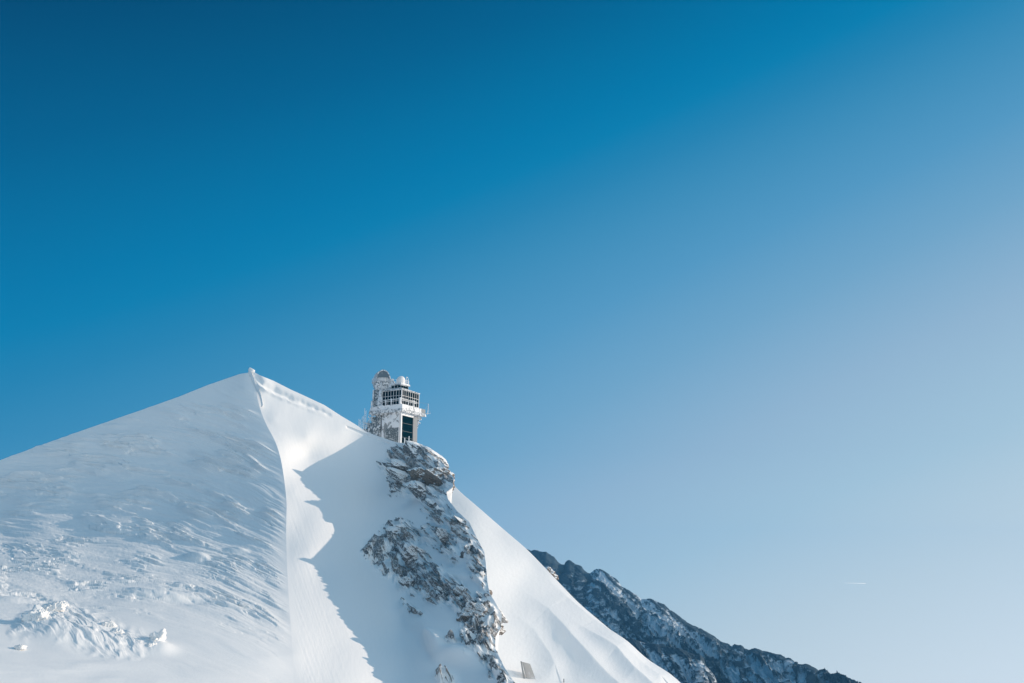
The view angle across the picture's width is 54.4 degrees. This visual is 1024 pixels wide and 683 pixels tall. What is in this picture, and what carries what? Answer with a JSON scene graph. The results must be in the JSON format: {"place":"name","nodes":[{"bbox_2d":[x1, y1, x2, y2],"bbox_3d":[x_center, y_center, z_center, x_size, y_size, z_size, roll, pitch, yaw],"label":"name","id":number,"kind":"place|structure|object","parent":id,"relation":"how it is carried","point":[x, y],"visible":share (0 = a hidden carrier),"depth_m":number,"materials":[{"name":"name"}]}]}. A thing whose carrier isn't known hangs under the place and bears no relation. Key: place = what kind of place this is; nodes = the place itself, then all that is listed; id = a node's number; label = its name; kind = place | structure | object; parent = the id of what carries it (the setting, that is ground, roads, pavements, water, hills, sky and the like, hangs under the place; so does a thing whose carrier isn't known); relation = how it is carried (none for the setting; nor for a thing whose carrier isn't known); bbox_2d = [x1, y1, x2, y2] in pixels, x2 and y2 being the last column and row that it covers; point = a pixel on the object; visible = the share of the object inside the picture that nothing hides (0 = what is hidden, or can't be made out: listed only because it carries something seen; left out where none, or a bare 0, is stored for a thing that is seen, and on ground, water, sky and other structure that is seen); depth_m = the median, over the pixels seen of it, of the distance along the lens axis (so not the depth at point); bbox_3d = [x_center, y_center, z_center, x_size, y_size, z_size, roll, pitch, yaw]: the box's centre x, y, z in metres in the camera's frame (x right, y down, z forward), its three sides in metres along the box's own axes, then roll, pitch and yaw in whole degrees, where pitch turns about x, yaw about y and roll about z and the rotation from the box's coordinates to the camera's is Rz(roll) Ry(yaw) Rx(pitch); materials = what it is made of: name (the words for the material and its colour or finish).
{"place":"outdoors","nodes":[
{"label":"outdoors","id":0,"kind":"place"},
{"bbox_2d":[0,373,293,682],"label":"snow slope","id":1,"kind":"structure","parent":0,"point":[140,526],"depth_m":197.33,"materials":[{"name":"white snow"}]},
{"bbox_2d":[14,644,27,649],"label":"ice lump","id":2,"kind":"object","parent":1,"relation":"on","point":[20,647],"visible":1,"depth_m":114.49,"materials":[{"name":"white snow"}]},
{"bbox_2d":[21,604,51,621],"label":"ice lump","id":3,"kind":"object","parent":1,"relation":"on","point":[38,612],"visible":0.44,"depth_m":127.28,"materials":[{"name":"white snow"}]},
{"bbox_2d":[43,603,66,611],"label":"ice lump","id":4,"kind":"object","parent":1,"relation":"on","point":[59,607],"visible":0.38,"depth_m":136.53,"materials":[{"name":"white snow"}]},
{"bbox_2d":[53,601,68,605],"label":"ice lump","id":5,"kind":"object","parent":1,"relation":"on","point":[64,603],"visible":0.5,"depth_m":143.51,"materials":[{"name":"white snow"}]},
{"bbox_2d":[101,620,117,626],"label":"ice lump","id":6,"kind":"object","parent":1,"relation":"on","point":[108,623],"visible":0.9,"depth_m":133.82,"materials":[{"name":"white snow"}]},
{"bbox_2d":[110,628,124,633],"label":"ice lump","id":7,"kind":"object","parent":1,"relation":"on","point":[119,630],"visible":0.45,"depth_m":130.26,"materials":[{"name":"white snow"}]},
{"bbox_2d":[145,642,156,646],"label":"ice lump","id":8,"kind":"object","parent":1,"relation":"on","point":[149,644],"visible":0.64,"depth_m":126.30,"materials":[{"name":"white snow"}]},
{"bbox_2d":[149,628,166,640],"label":"ice lump","id":9,"kind":"object","parent":1,"relation":"on","point":[160,635],"visible":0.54,"depth_m":128.69,"materials":[{"name":"white snow"}]},
{"bbox_2d":[252,372,514,682],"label":"rock ridge","id":10,"kind":"object","parent":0,"point":[359,613],"visible":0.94,"depth_m":197.10,"materials":[{"name":"white snow"}]},
{"bbox_2d":[248,371,262,406],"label":"snow cornice","id":11,"kind":"structure","parent":10,"relation":"on","point":[254,382],"depth_m":278.04,"materials":[{"name":"white snow"}]},
{"bbox_2d":[363,370,425,442],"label":"observatory","id":12,"kind":"structure","parent":10,"relation":"on","point":[395,410],"depth_m":296.63,"materials":[{"name":"concrete"}]},
{"bbox_2d":[382,389,418,417],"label":"window frame","id":13,"kind":"structure","parent":12,"relation":"in","point":[401,389],"depth_m":296.99,"materials":[{"name":"white metal"}]},
{"bbox_2d":[402,415,412,442],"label":"tall window","id":14,"kind":"structure","parent":12,"relation":"in","point":[406,427],"depth_m":295.07,"materials":[{"name":"teal glass"}]},
{"bbox_2d":[386,524,406,536],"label":"boulder","id":15,"kind":"object","parent":10,"relation":"on","point":[395,529],"visible":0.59,"depth_m":224.46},
{"bbox_2d":[385,467,408,483],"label":"snow","id":16,"kind":"structure","parent":10,"relation":"on","point":[397,475],"depth_m":250.86,"materials":[{"name":"white snow"}]},
{"bbox_2d":[390,458,410,471],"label":"snow","id":17,"kind":"structure","parent":10,"relation":"on","point":[398,464],"depth_m":254.69,"materials":[{"name":"white snow"}]},
{"bbox_2d":[398,576,413,586],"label":"boulder","id":18,"kind":"object","parent":10,"relation":"on","point":[406,581],"visible":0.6,"depth_m":195.03,"materials":[{"name":"grey stone"}]},
{"bbox_2d":[401,543,425,565],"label":"boulder","id":19,"kind":"object","parent":10,"relation":"on","point":[406,553],"visible":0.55,"depth_m":205.16,"materials":[{"name":"grey stone"}]},
{"bbox_2d":[404,480,425,497],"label":"snow","id":20,"kind":"structure","parent":10,"relation":"on","point":[417,488],"depth_m":237.75,"materials":[{"name":"white snow"}]},
{"bbox_2d":[406,467,424,480],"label":"boulder","id":21,"kind":"object","parent":10,"relation":"on","point":[415,473],"visible":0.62,"depth_m":246.20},
{"bbox_2d":[403,440,448,468],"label":"snow","id":22,"kind":"structure","parent":10,"relation":"on","point":[410,447],"depth_m":256.18,"materials":[{"name":"white snow"}]},
{"bbox_2d":[425,498,435,507],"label":"boulder","id":23,"kind":"object","parent":10,"relation":"on","point":[431,502],"visible":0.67,"depth_m":230.00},
{"bbox_2d":[426,586,445,598],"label":"boulder","id":24,"kind":"object","parent":10,"relation":"on","point":[440,588],"visible":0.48,"depth_m":181.59,"materials":[{"name":"grey stone"}]},
{"bbox_2d":[422,467,454,492],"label":"boulder","id":25,"kind":"object","parent":10,"relation":"on","point":[433,476],"visible":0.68,"depth_m":239.79,"materials":[{"name":"grey stone"}]},
{"bbox_2d":[433,506,444,511],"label":"boulder","id":26,"kind":"object","parent":10,"relation":"on","point":[439,508],"visible":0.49,"depth_m":222.41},
{"bbox_2d":[436,528,449,543],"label":"boulder","id":27,"kind":"object","parent":10,"relation":"on","point":[441,533],"visible":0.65,"depth_m":203.89,"materials":[{"name":"grey stone"}]},
{"bbox_2d":[453,515,465,524],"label":"rock ledge","id":28,"kind":"object","parent":10,"relation":"on","point":[460,520],"visible":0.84,"depth_m":203.32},
{"bbox_2d":[452,585,467,596],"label":"boulder","id":29,"kind":"object","parent":10,"relation":"on","point":[456,588],"visible":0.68,"depth_m":175.85,"materials":[{"name":"grey stone"}]},
{"bbox_2d":[459,629,465,637],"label":"boulder","id":30,"kind":"object","parent":10,"relation":"on","point":[462,632],"visible":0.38,"depth_m":157.34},
{"bbox_2d":[459,543,471,557],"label":"boulder","id":31,"kind":"object","parent":10,"relation":"on","point":[468,546],"visible":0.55,"depth_m":191.56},
{"bbox_2d":[456,602,489,621],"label":"boulder","id":32,"kind":"object","parent":10,"relation":"on","point":[471,613],"visible":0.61,"depth_m":165.77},
{"bbox_2d":[456,603,488,621],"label":"rockfall net","id":33,"kind":"object","parent":32,"relation":"attached to","point":[473,612],"visible":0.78,"depth_m":165.72,"materials":[{"name":"metal"}]},
{"bbox_2d":[476,590,507,623],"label":"rock ledge","id":34,"kind":"object","parent":10,"relation":"on","point":[481,596],"visible":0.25,"depth_m":171.31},
{"bbox_2d":[499,624,505,634],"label":"boulder","id":35,"kind":"object","parent":10,"relation":"on","point":[502,631],"visible":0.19,"depth_m":166.74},
{"bbox_2d":[0,0,1023,682],"label":"sky","id":36,"kind":"structure","parent":0,"point":[714,309],"materials":[{"name":"blue"}]},
{"bbox_2d":[451,487,679,682],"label":"snowfield","id":37,"kind":"structure","parent":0,"point":[556,632],"depth_m":223.03,"materials":[{"name":"white snow"}]},
{"bbox_2d":[520,661,534,678],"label":"concrete wall","id":38,"kind":"structure","parent":37,"relation":"on","point":[528,671],"depth_m":192.45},
{"bbox_2d":[547,567,558,579],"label":"boulder","id":39,"kind":"object","parent":37,"relation":"on","point":[552,572],"visible":0.87,"depth_m":263.55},
{"bbox_2d":[624,638,716,682],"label":"rock spur","id":40,"kind":"structure","parent":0,"point":[681,665],"depth_m":671.19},
{"bbox_2d":[527,549,860,682],"bbox_3d":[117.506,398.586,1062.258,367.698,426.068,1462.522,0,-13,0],"label":"ridge","id":41,"kind":"structure","parent":0,"point":[609,601],"depth_m":1115.35,"materials":[{"name":"grey stone"}]}
]}

